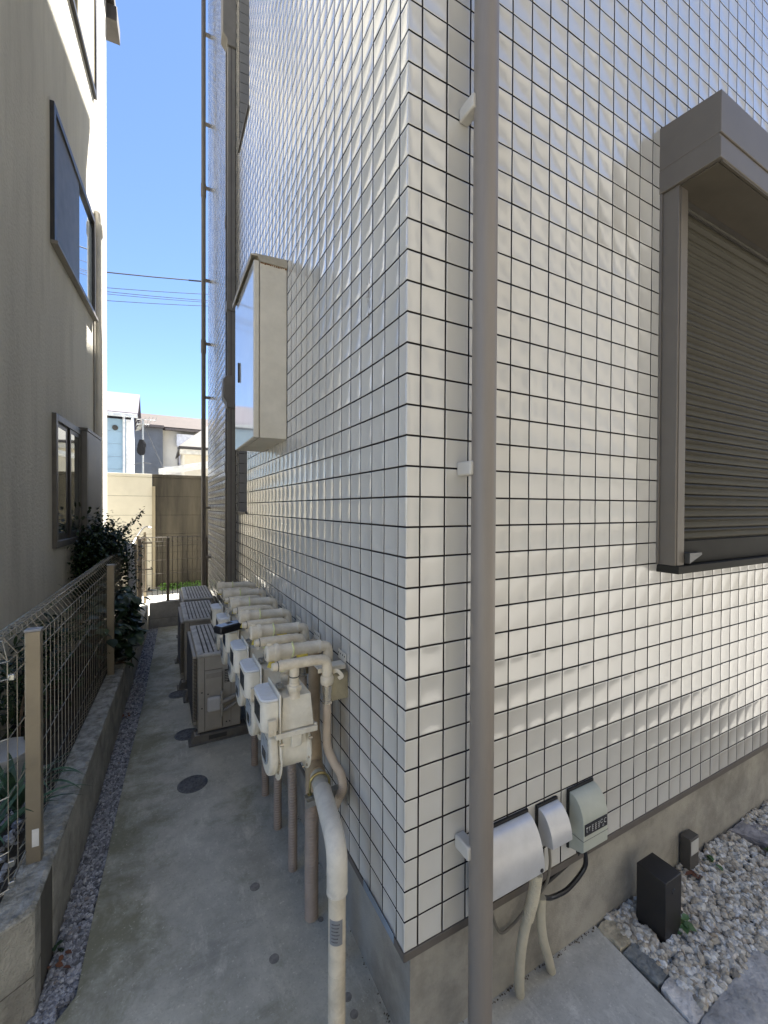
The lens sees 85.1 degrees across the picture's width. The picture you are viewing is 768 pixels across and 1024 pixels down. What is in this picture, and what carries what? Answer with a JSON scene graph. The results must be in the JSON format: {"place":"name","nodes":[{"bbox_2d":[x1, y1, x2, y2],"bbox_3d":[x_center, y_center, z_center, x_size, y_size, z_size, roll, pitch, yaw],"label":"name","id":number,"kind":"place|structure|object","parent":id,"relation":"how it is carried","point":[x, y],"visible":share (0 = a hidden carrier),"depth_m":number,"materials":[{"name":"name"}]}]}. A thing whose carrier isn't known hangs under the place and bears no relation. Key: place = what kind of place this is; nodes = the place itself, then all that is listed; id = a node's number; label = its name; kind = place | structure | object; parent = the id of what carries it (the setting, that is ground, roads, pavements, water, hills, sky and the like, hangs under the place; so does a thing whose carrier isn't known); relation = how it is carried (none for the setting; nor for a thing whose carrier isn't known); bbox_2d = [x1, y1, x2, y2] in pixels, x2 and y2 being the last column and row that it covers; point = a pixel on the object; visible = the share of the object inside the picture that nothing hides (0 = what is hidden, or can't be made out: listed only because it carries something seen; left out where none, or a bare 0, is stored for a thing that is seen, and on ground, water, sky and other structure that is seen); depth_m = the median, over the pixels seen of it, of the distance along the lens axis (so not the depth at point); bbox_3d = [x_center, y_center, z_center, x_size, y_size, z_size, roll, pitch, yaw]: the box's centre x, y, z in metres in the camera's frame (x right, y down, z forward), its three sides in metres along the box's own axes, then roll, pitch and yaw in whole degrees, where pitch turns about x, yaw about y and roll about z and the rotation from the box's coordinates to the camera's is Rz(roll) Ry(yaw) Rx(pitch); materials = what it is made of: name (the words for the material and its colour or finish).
{"place":"outdoors","nodes":[
{"label":"outdoors","id":0,"kind":"place"},
{"bbox_2d":[0,619,123,902],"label":"soil","id":1,"kind":"structure","parent":0,"point":[13,851],"depth_m":3.05,"materials":[{"name":"brown soil"}]},
{"bbox_2d":[0,737,24,787],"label":"planter pot","id":2,"kind":"object","parent":1,"relation":"on","point":[12,746],"visible":0.42,"depth_m":2.34,"materials":[{"name":"plastic"}]},
{"bbox_2d":[0,764,48,882],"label":"gravel","id":3,"kind":"structure","parent":1,"relation":"on","point":[3,858],"depth_m":1.98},
{"bbox_2d":[0,725,81,812],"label":"strap plant","id":4,"kind":"object","parent":1,"relation":"on","point":[12,783],"visible":0.58,"depth_m":2.14,"materials":[{"name":"green plant"}]},
{"bbox_2d":[0,584,83,739],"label":"shade shrub","id":5,"kind":"object","parent":1,"relation":"on","point":[11,712],"visible":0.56,"depth_m":2.91,"materials":[{"name":"green plant"}]},
{"bbox_2d":[0,760,90,844],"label":"strap plant","id":6,"kind":"object","parent":1,"relation":"on","point":[4,826],"visible":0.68,"depth_m":1.97,"materials":[{"name":"green plant"}]},
{"bbox_2d":[59,583,155,669],"bbox_3d":[-2.679,1.117,4.046,0.634,0.867,1.485,0,1,-9],"label":"broadleaf shrub","id":7,"kind":"object","parent":1,"relation":"on","point":[131,631],"visible":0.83,"depth_m":4.09,"materials":[{"name":"green plant"}]},
{"bbox_2d":[65,502,152,643],"bbox_3d":[-3.356,0.714,4.864,1.200,1.726,1.897,0,1,-28],"label":"bush","id":8,"kind":"object","parent":1,"relation":"on","point":[99,543],"visible":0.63,"depth_m":4.69,"materials":[{"name":"green plant"}]},
{"bbox_2d":[107,300,200,305],"bbox_3d":[-13.980,-18.945,27.627,80.008,14.930,0.036,0,1,-28],"label":"overhead cable","id":9,"kind":"object","parent":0,"point":[155,303],"visible":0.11,"depth_m":27.17,"materials":[{"name":"black rubber"}]},
{"bbox_2d":[125,586,185,615],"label":"yard ground","id":10,"kind":"structure","parent":0,"point":[151,594],"depth_m":8.31,"materials":[{"name":"grey concrete"}]},
{"bbox_2d":[107,472,151,588],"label":"garden wall","id":11,"kind":"structure","parent":10,"relation":"on","point":[129,495],"depth_m":8.78,"materials":[{"name":"concrete"}]},
{"bbox_2d":[133,526,151,602],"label":"side gate","id":12,"kind":"structure","parent":10,"relation":"on","point":[144,569],"depth_m":7.43,"materials":[{"name":"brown metal"}]},
{"bbox_2d":[132,417,162,473],"bbox_3d":[-7.369,-0.713,13.313,1.085,4.613,0.512,0,1,-39],"label":"antenna mast","id":13,"kind":"object","parent":10,"relation":"on","point":[143,424],"visible":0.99,"depth_m":13.11,"materials":[{"name":"metal"}]},
{"bbox_2d":[137,439,145,455],"bbox_3d":[-7.564,-2.010,13.048,0.265,0.490,0.095,0,1,-28],"label":"black garment","id":14,"kind":"object","parent":13,"relation":"hanging from","point":[141,446],"visible":1,"depth_m":13.01,"materials":[{"name":"fabric"}]},
{"bbox_2d":[152,474,207,588],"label":"garden wall","id":15,"kind":"structure","parent":10,"relation":"on","point":[176,505],"depth_m":9.18,"materials":[{"name":"concrete"}]},
{"bbox_2d":[159,580,200,592],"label":"grass","id":16,"kind":"structure","parent":10,"relation":"on","point":[175,586],"depth_m":9.01,"materials":[{"name":"green plant"}]},
{"bbox_2d":[159,461,207,474],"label":"carport roof","id":17,"kind":"structure","parent":10,"relation":"on","point":[180,468],"depth_m":12.52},
{"bbox_2d":[107,272,206,282],"bbox_3d":[-13.971,-20.539,27.611,80.016,14.098,0.109,0,1,-28],"label":"overhead cable","id":18,"kind":"object","parent":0,"point":[156,277],"visible":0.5,"depth_m":27.17,"materials":[{"name":"black rubber"}]},
{"bbox_2d":[106,0,207,418],"label":"sky","id":19,"kind":"structure","parent":0,"point":[153,77],"materials":[{"name":"blue"}]},
{"bbox_2d":[107,287,207,294],"bbox_3d":[-13.977,-19.752,27.618,80.008,15.023,0.036,0,1,-28],"label":"overhead cable","id":20,"kind":"object","parent":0,"point":[155,291],"visible":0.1,"depth_m":27.22,"materials":[{"name":"black rubber"}]},
{"bbox_2d":[107,291,207,300],"bbox_3d":[-13.980,-19.126,27.624,80.008,12.994,0.036,0,1,-28],"label":"overhead cable","id":21,"kind":"object","parent":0,"point":[155,296],"visible":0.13,"depth_m":27.22,"materials":[{"name":"black rubber"}]},
{"bbox_2d":[110,294,207,302],"bbox_3d":[-13.980,-19.027,27.625,80.007,13.186,0.032,0,1,-28],"label":"overhead cable","id":22,"kind":"object","parent":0,"point":[155,298],"visible":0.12,"depth_m":27.21,"materials":[{"name":"black rubber"}]},
{"bbox_2d":[55,625,392,1023],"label":"passage","id":23,"kind":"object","parent":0,"point":[188,926],"visible":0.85,"depth_m":2.04,"materials":[{"name":"concrete"}]},
{"bbox_2d":[169,690,186,698],"bbox_3d":[-2.119,1.890,4.327,0.196,0.028,0.196,0,1,-28],"label":"floor cover","id":24,"kind":"object","parent":23,"relation":"on","point":[178,694],"visible":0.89,"depth_m":4.31,"materials":[{"name":"metal"}]},
{"bbox_2d":[174,728,195,740],"bbox_3d":[-1.678,1.900,3.566,0.196,0.028,0.196,0,1,-28],"label":"floor cover","id":25,"kind":"object","parent":23,"relation":"on","point":[183,734],"visible":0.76,"depth_m":3.55,"materials":[{"name":"metal"}]},
{"bbox_2d":[177,775,207,793],"bbox_3d":[-1.339,1.908,2.926,0.196,0.028,0.196,0,1,-28],"label":"floor cover","id":26,"kind":"object","parent":23,"relation":"on","point":[192,784],"visible":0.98,"depth_m":2.92,"materials":[{"name":"metal"}]},
{"bbox_2d":[174,600,211,690],"bbox_3d":[-2.183,1.510,4.944,0.500,0.736,1.027,0,1,-28],"label":"outdoor unit","id":27,"kind":"object","parent":23,"relation":"on","point":[191,613],"visible":0.52,"depth_m":4.56,"materials":[{"name":"plastic"}]},
{"bbox_2d":[176,585,212,637],"bbox_3d":[-2.659,1.497,5.949,0.500,0.736,1.027,0,1,-28],"label":"outdoor unit","id":28,"kind":"object","parent":23,"relation":"on","point":[193,593],"visible":0.33,"depth_m":5.81,"materials":[{"name":"metal"}]},
{"bbox_2d":[183,623,248,747],"bbox_3d":[-1.578,1.523,3.907,0.500,0.736,1.027,0,1,-28],"label":"outdoor unit","id":29,"kind":"object","parent":23,"relation":"on","point":[211,699],"visible":0.75,"depth_m":3.49,"materials":[{"name":"metal"}]},
{"bbox_2d":[251,735,257,765],"bbox_3d":[-0.981,1.504,3.150,0.059,0.816,0.072,0,1,-28],"label":"ribbed conduit","id":30,"kind":"object","parent":23,"relation":"on","point":[254,750],"visible":0.34,"depth_m":3.13,"materials":[{"name":"beige plastic"}]},
{"bbox_2d":[250,882,259,890],"bbox_3d":[-0.659,1.917,2.135,0.048,0.012,0.048,0,1,-28],"label":"floor plug","id":31,"kind":"object","parent":23,"relation":"on","point":[254,886],"visible":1,"depth_m":2.13,"materials":[{"name":"grey metal"}]},
{"bbox_2d":[261,756,268,796],"bbox_3d":[-0.802,1.508,2.826,0.059,0.816,0.072,0,1,-28],"label":"ribbed conduit","id":32,"kind":"object","parent":23,"relation":"on","point":[265,784],"visible":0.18,"depth_m":2.80,"materials":[{"name":"beige plastic"}]},
{"bbox_2d":[269,953,278,963],"bbox_3d":[-0.472,1.922,1.795,0.042,0.012,0.042,0,1,-28],"label":"floor plug","id":33,"kind":"object","parent":23,"relation":"on","point":[274,958],"visible":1,"depth_m":1.79,"materials":[{"name":"grey metal"}]},
{"bbox_2d":[273,775,281,830],"bbox_3d":[-0.648,1.512,2.530,0.056,0.816,0.071,0,1,-28],"label":"ribbed conduit","id":34,"kind":"object","parent":23,"relation":"on","point":[277,806],"visible":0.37,"depth_m":2.51,"materials":[{"name":"beige plastic"}]},
{"bbox_2d":[287,763,297,872],"bbox_3d":[-0.494,1.515,2.243,0.054,0.816,0.071,0,1,-28],"label":"ribbed conduit","id":35,"kind":"object","parent":23,"relation":"on","point":[292,818],"visible":0.61,"depth_m":2.22,"materials":[{"name":"beige plastic"}]},
{"bbox_2d":[304,784,318,922],"bbox_3d":[-0.342,1.599,1.974,0.065,0.655,0.066,0,1,-28],"label":"ribbed conduit","id":36,"kind":"object","parent":23,"relation":"on","point":[311,862],"visible":0.82,"depth_m":1.95,"materials":[{"name":"beige plastic"}]},
{"bbox_2d":[346,992,351,1001],"bbox_3d":[-0.144,1.925,1.656,0.034,0.012,0.034,0,1,-28],"label":"floor plug","id":37,"kind":"object","parent":23,"relation":"on","point":[348,996],"visible":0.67,"depth_m":1.66,"materials":[{"name":"grey metal"}]},
{"bbox_2d":[350,1009,357,1019],"bbox_3d":[-0.114,1.925,1.600,0.032,0.012,0.032,0,1,-28],"label":"floor plug","id":38,"kind":"object","parent":23,"relation":"on","point":[353,1014],"visible":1,"depth_m":1.60,"materials":[{"name":"grey metal"}]},
{"bbox_2d":[285,788,594,1022],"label":"dirt crumbs","id":39,"kind":"object","parent":23,"relation":"on","point":[543,964],"visible":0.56,"depth_m":1.77,"materials":[{"name":"brown soil"}]},
{"bbox_2d":[459,925,688,1023],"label":"concrete slab","id":40,"kind":"structure","parent":0,"point":[598,977],"depth_m":1.66,"materials":[{"name":"concrete"}]},
{"bbox_2d":[536,894,555,975],"bbox_3d":[0.666,1.736,1.708,0.146,0.393,0.047,0,1,-45],"label":"service tube","id":41,"kind":"object","parent":40,"relation":"on","point":[543,937],"visible":0.95,"depth_m":1.66,"materials":[{"name":"beige plastic"}]},
{"label":"ground","id":42,"kind":"structure","parent":0,"visible":0},
{"bbox_2d":[0,0,119,738],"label":"stucco house","id":43,"kind":"structure","parent":42,"relation":"on","point":[53,339],"depth_m":3.81,"materials":[{"name":"paint"}]},
{"bbox_2d":[52,412,81,548],"bbox_3d":[-3.288,-0.295,4.288,0.125,1.260,0.960,0,1,-24],"label":"window","id":44,"kind":"structure","parent":43,"relation":"in","point":[66,437],"depth_m":4.23,"materials":[{"name":"grey glass"}]},
{"bbox_2d":[50,100,97,321],"bbox_3d":[-3.417,-3.112,4.601,0.150,1.295,1.770,0,1,-24],"label":"window","id":45,"kind":"structure","parent":43,"relation":"in","point":[72,219],"depth_m":4.37,"materials":[{"name":"glass"}]},
{"bbox_2d":[69,0,96,99],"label":"window","id":46,"kind":"structure","parent":43,"relation":"in","point":[84,12],"depth_m":5.12,"materials":[{"name":"white glass"}]},
{"bbox_2d":[0,603,147,1023],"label":"block wall","id":47,"kind":"structure","parent":42,"relation":"on","point":[34,902],"depth_m":1.94,"materials":[{"name":"grey concrete"}]},
{"bbox_2d":[0,541,136,896],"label":"fence","id":48,"kind":"object","parent":47,"relation":"on","point":[34,783],"visible":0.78,"depth_m":1.83,"materials":[{"name":"brown metal"}]},
{"bbox_2d":[127,543,136,610],"bbox_3d":[-3.158,0.845,5.235,0.074,0.870,0.625,0,1,-27],"label":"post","id":49,"kind":"object","parent":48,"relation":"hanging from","point":[130,582],"visible":0.46,"depth_m":5.16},
{"bbox_2d":[115,658,131,667],"bbox_3d":[-2.542,1.473,4.107,0.086,0.121,0.178,1,1,25],"label":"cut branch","id":50,"kind":"object","parent":47,"relation":"on","point":[120,661],"visible":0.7,"depth_m":4.07,"materials":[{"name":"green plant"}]},
{"bbox_2d":[26,628,157,1023],"bbox_3d":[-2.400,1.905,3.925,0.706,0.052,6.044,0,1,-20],"label":"gravel","id":51,"kind":"structure","parent":42,"relation":"on","point":[60,988],"depth_m":2.24,"materials":[{"name":"grey gravel"}]},
{"bbox_2d":[52,940,64,952],"bbox_3d":[-1.438,1.920,1.832,0.071,0.037,0.047,0,1,-28],"label":"weed","id":52,"kind":"object","parent":51,"relation":"on","point":[56,945],"visible":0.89,"depth_m":1.83,"materials":[{"name":"green plant"}]},
{"bbox_2d":[47,949,71,968],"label":"dead leaves","id":53,"kind":"object","parent":51,"relation":"on","point":[60,958],"visible":1,"depth_m":1.77,"materials":[{"name":"brown plant"}]},
{"bbox_2d":[107,391,141,472],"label":"blue house","id":54,"kind":"structure","parent":42,"relation":"on","point":[123,411],"depth_m":14.53,"materials":[{"name":"paint"}]},
{"bbox_2d":[149,599,178,628],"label":"block wall","id":55,"kind":"structure","parent":42,"relation":"on","point":[163,613],"depth_m":6.76,"materials":[{"name":"grey concrete"}]},
{"bbox_2d":[138,536,207,600],"bbox_3d":[-3.465,0.930,6.903,1.019,1.054,0.113,0,1,-28],"label":"fence","id":56,"kind":"object","parent":55,"relation":"on","point":[140,574],"visible":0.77,"depth_m":6.81,"materials":[{"name":"metal"}]},
{"bbox_2d":[134,413,207,474],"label":"brown roof house","id":57,"kind":"structure","parent":42,"relation":"on","point":[168,435],"depth_m":20.45,"materials":[{"name":"paint"}]},
{"bbox_2d":[175,426,207,475],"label":"house","id":58,"kind":"structure","parent":42,"relation":"on","point":[189,451],"depth_m":16.05,"materials":[{"name":"white paint"}]},
{"bbox_2d":[208,0,767,1023],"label":"tiled house","id":59,"kind":"structure","parent":42,"relation":"on","point":[632,454],"depth_m":1.82,"materials":[{"name":"tile"}]},
{"bbox_2d":[201,0,209,585],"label":"downpipe","id":60,"kind":"object","parent":59,"relation":"attached to","point":[204,188],"visible":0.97,"depth_m":6.59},
{"bbox_2d":[224,56,225,581],"bbox_3d":[-1.718,-3.592,4.620,0.074,9.800,0.050,0,1,-28],"label":"cable pipe","id":61,"kind":"object","parent":59,"relation":"attached to","point":[225,322],"visible":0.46,"depth_m":4.61,"materials":[{"name":"grey plastic"}]},
{"bbox_2d":[221,0,235,581],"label":"duct cover","id":62,"kind":"object","parent":59,"relation":"attached to","point":[228,25],"visible":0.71,"depth_m":4.39,"materials":[{"name":"metal"}]},
{"bbox_2d":[210,581,262,649],"bbox_3d":[-1.106,0.858,3.161,0.369,0.668,0.213,0,1,-28],"label":"gas meter","id":63,"kind":"object","parent":59,"relation":"attached to","point":[217,608],"visible":0.34,"depth_m":3.11,"materials":[{"name":"metal"}]},
{"bbox_2d":[237,450,247,513],"bbox_3d":[-1.290,-0.593,4.104,0.212,1.224,0.540,0,1,-28],"label":"window","id":64,"kind":"structure","parent":59,"relation":"in","point":[243,459],"depth_m":4.28,"materials":[{"name":"glass"}]},
{"bbox_2d":[238,0,248,152],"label":"window","id":65,"kind":"structure","parent":59,"relation":"in","point":[244,8],"depth_m":4.24,"materials":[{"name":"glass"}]},
{"bbox_2d":[216,588,272,664],"bbox_3d":[-0.950,0.862,2.877,0.369,0.668,0.219,0,1,-28],"label":"gas meter","id":66,"kind":"object","parent":59,"relation":"attached to","point":[226,616],"visible":0.3,"depth_m":2.85,"materials":[{"name":"metal"}]},
{"bbox_2d":[223,597,285,681],"bbox_3d":[-0.795,0.865,2.594,0.369,0.668,0.227,0,1,-28],"label":"gas meter","id":67,"kind":"object","parent":59,"relation":"attached to","point":[249,603],"visible":0.39,"depth_m":2.54,"materials":[{"name":"metal"}]},
{"bbox_2d":[214,620,242,634],"bbox_3d":[-0.901,0.666,2.434,0.072,0.052,0.156,1,1,34],"label":"handheld device","id":68,"kind":"object","parent":67,"relation":"on","point":[227,627],"visible":0.88,"depth_m":2.40,"materials":[{"name":"black plastic"}]},
{"bbox_2d":[232,253,286,451],"bbox_3d":[-0.874,-1.019,2.885,0.225,1.122,0.714,0,1,-28],"label":"wall cabinet","id":69,"kind":"object","parent":59,"relation":"attached to","point":[260,301],"depth_m":2.60,"materials":[{"name":"beige metal"}]},
{"bbox_2d":[235,260,253,449],"bbox_3d":[-0.954,-0.995,2.841,0.002,1.062,0.689,0,1,-28],"label":"door face","id":70,"kind":"structure","parent":69,"relation":"in","point":[244,310],"depth_m":2.77},
{"bbox_2d":[236,260,258,450],"bbox_3d":[-0.939,-0.995,2.849,0.032,1.074,0.701,0,1,-28],"label":"door","id":71,"kind":"structure","parent":69,"relation":"in","point":[256,263],"depth_m":2.54,"materials":[{"name":"beige metal"}]},
{"bbox_2d":[230,608,300,707],"bbox_3d":[-0.642,0.869,2.297,0.369,0.668,0.213,0,1,-28],"label":"gas meter","id":72,"kind":"object","parent":59,"relation":"attached to","point":[242,648],"visible":0.38,"depth_m":2.23,"materials":[{"name":"metal"}]},
{"bbox_2d":[240,622,320,739],"bbox_3d":[-0.489,0.873,2.010,0.369,0.668,0.217,0,1,-28],"label":"gas meter","id":73,"kind":"object","parent":59,"relation":"attached to","point":[254,671],"visible":0.43,"depth_m":1.95,"materials":[{"name":"metal"}]},
{"bbox_2d":[254,640,347,809],"bbox_3d":[-0.336,1.236,1.730,0.369,1.388,0.214,0,1,-28],"label":"gas meter","id":74,"kind":"object","parent":59,"relation":"attached to","point":[284,719],"visible":0.93,"depth_m":1.66,"materials":[{"name":"metal"}]},
{"bbox_2d":[262,745,265,761],"bbox_3d":[-0.478,0.958,1.661,0.002,0.037,0.060,0,1,-28],"label":"rating window","id":75,"kind":"structure","parent":74,"relation":"in","point":[263,751],"depth_m":1.65,"materials":[{"name":"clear glass"}]},
{"bbox_2d":[294,639,347,1023],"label":"gas supply pipe","id":76,"kind":"object","parent":59,"relation":"attached to","point":[320,793],"visible":0.85,"depth_m":1.45,"materials":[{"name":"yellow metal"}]},
{"bbox_2d":[455,0,498,1023],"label":"downpipe","id":77,"kind":"object","parent":59,"relation":"attached to","point":[480,107],"visible":1,"depth_m":1.38,"materials":[{"name":"beige plastic"}]},
{"bbox_2d":[493,808,544,901],"bbox_3d":[0.460,1.295,1.527,0.266,0.285,0.096,0,1,-28],"label":"service box","id":78,"kind":"object","parent":59,"relation":"attached to","point":[518,857],"visible":0.62,"depth_m":1.52,"materials":[{"name":"silver metal"}]},
{"bbox_2d":[514,874,542,999],"bbox_3d":[0.535,1.644,1.606,0.104,0.578,0.131,0,1,-28],"label":"service tube","id":79,"kind":"object","parent":78,"relation":"attached to","point":[531,903],"visible":0.94,"depth_m":1.56,"materials":[{"name":"beige plastic"}]},
{"bbox_2d":[535,795,571,849],"bbox_3d":[0.669,1.236,1.646,0.117,0.158,0.082,0,1,-28],"label":"service box","id":80,"kind":"object","parent":59,"relation":"attached to","point":[552,823],"visible":0.94,"depth_m":1.63,"materials":[{"name":"silver metal"}]},
{"bbox_2d":[493,848,551,934],"bbox_3d":[0.528,1.482,1.654,0.258,0.367,0.051,0,1,-5],"label":"grey cable","id":81,"kind":"object","parent":80,"relation":"hanging from","point":[512,924],"visible":0.63,"depth_m":1.65,"materials":[{"name":"grey rubber"}]},
{"bbox_2d":[541,852,580,887],"bbox_3d":[0.673,1.469,1.738,0.359,0.187,0.062,0,1,-14],"label":"black cable","id":82,"kind":"object","parent":59,"relation":"attached to","point":[553,877],"visible":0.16,"depth_m":1.76,"materials":[{"name":"plastic"}]},
{"bbox_2d":[566,777,607,853],"bbox_3d":[0.849,1.273,1.743,0.159,0.243,0.081,0,1,-28],"label":"service box","id":83,"kind":"object","parent":59,"relation":"attached to","point":[586,809],"visible":0.99,"depth_m":1.72,"materials":[{"name":"grey plastic"}]},
{"bbox_2d":[545,852,587,900],"bbox_3d":[0.748,1.497,1.744,0.285,0.244,0.062,0,1,-21],"label":"black cable","id":84,"kind":"object","parent":83,"relation":"attached to","point":[569,886],"visible":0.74,"depth_m":1.78,"materials":[{"name":"plastic"}]},
{"bbox_2d":[655,89,767,573],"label":"window","id":85,"kind":"structure","parent":59,"relation":"in","point":[711,501],"depth_m":2.10,"materials":[{"name":"beige metal"}]},
{"bbox_2d":[597,800,767,1014],"bbox_3d":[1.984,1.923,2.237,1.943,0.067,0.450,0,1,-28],"label":"pebbles","id":86,"kind":"object","parent":42,"relation":"on","point":[739,892],"visible":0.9,"depth_m":1.96,"materials":[{"name":"white gravel"}]},
{"bbox_2d":[598,919,630,953],"bbox_3d":[1.053,1.926,1.902,0.109,0.037,0.120,0,1,-28],"label":"paving stone","id":87,"kind":"object","parent":86,"relation":"on","point":[616,938],"visible":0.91,"depth_m":1.89,"materials":[{"name":"stone"}]},
{"bbox_2d":[623,943,668,988],"bbox_3d":[1.117,1.929,1.781,0.102,0.038,0.154,0,1,-28],"label":"paving stone","id":88,"kind":"object","parent":86,"relation":"on","point":[648,968],"visible":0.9,"depth_m":1.76,"materials":[{"name":"stone"}]},
{"bbox_2d":[636,853,680,942],"bbox_3d":[1.277,1.798,1.945,0.128,0.292,0.134,0,1,-28],"label":"bollard light","id":89,"kind":"object","parent":86,"relation":"on","point":[658,898],"visible":0.81,"depth_m":1.91,"materials":[{"name":"black plastic"}]},
{"bbox_2d":[661,977,703,1023],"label":"paving stone","id":90,"kind":"object","parent":86,"relation":"on","point":[683,1003],"visible":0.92,"depth_m":1.64,"materials":[{"name":"stone"}]},
{"bbox_2d":[677,913,696,934],"bbox_3d":[1.374,1.896,1.921,0.091,0.059,0.080,0,1,5],"label":"weed","id":91,"kind":"object","parent":86,"relation":"on","point":[686,925],"visible":0.62,"depth_m":1.91,"materials":[{"name":"green plant"}]},
{"bbox_2d":[680,829,698,870],"bbox_3d":[1.649,1.841,2.257,0.085,0.203,0.052,0,1,-28],"label":"garden lamp","id":92,"kind":"object","parent":86,"relation":"on","point":[689,844],"visible":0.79,"depth_m":2.24,"materials":[{"name":"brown metal"}]},
{"bbox_2d":[685,870,700,878],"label":"dead leaves","id":93,"kind":"object","parent":86,"relation":"on","point":[692,872],"visible":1,"depth_m":2.19,"materials":[{"name":"brown plant"}]},
{"bbox_2d":[702,855,722,870],"bbox_3d":[1.778,1.893,2.263,0.051,0.044,0.106,0,1,-28],"label":"weed","id":94,"kind":"object","parent":86,"relation":"on","point":[710,858],"visible":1,"depth_m":2.27,"materials":[{"name":"green plant"}]},
{"bbox_2d":[729,820,767,847],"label":"paving stone","id":95,"kind":"object","parent":86,"relation":"on","point":[752,834],"visible":0.93,"depth_m":2.48,"materials":[{"name":"stone"}]},
{"bbox_2d":[701,950,767,1023],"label":"paving stone","id":96,"kind":"object","parent":42,"relation":"on","point":[743,999],"visible":0.97,"depth_m":1.64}
]}

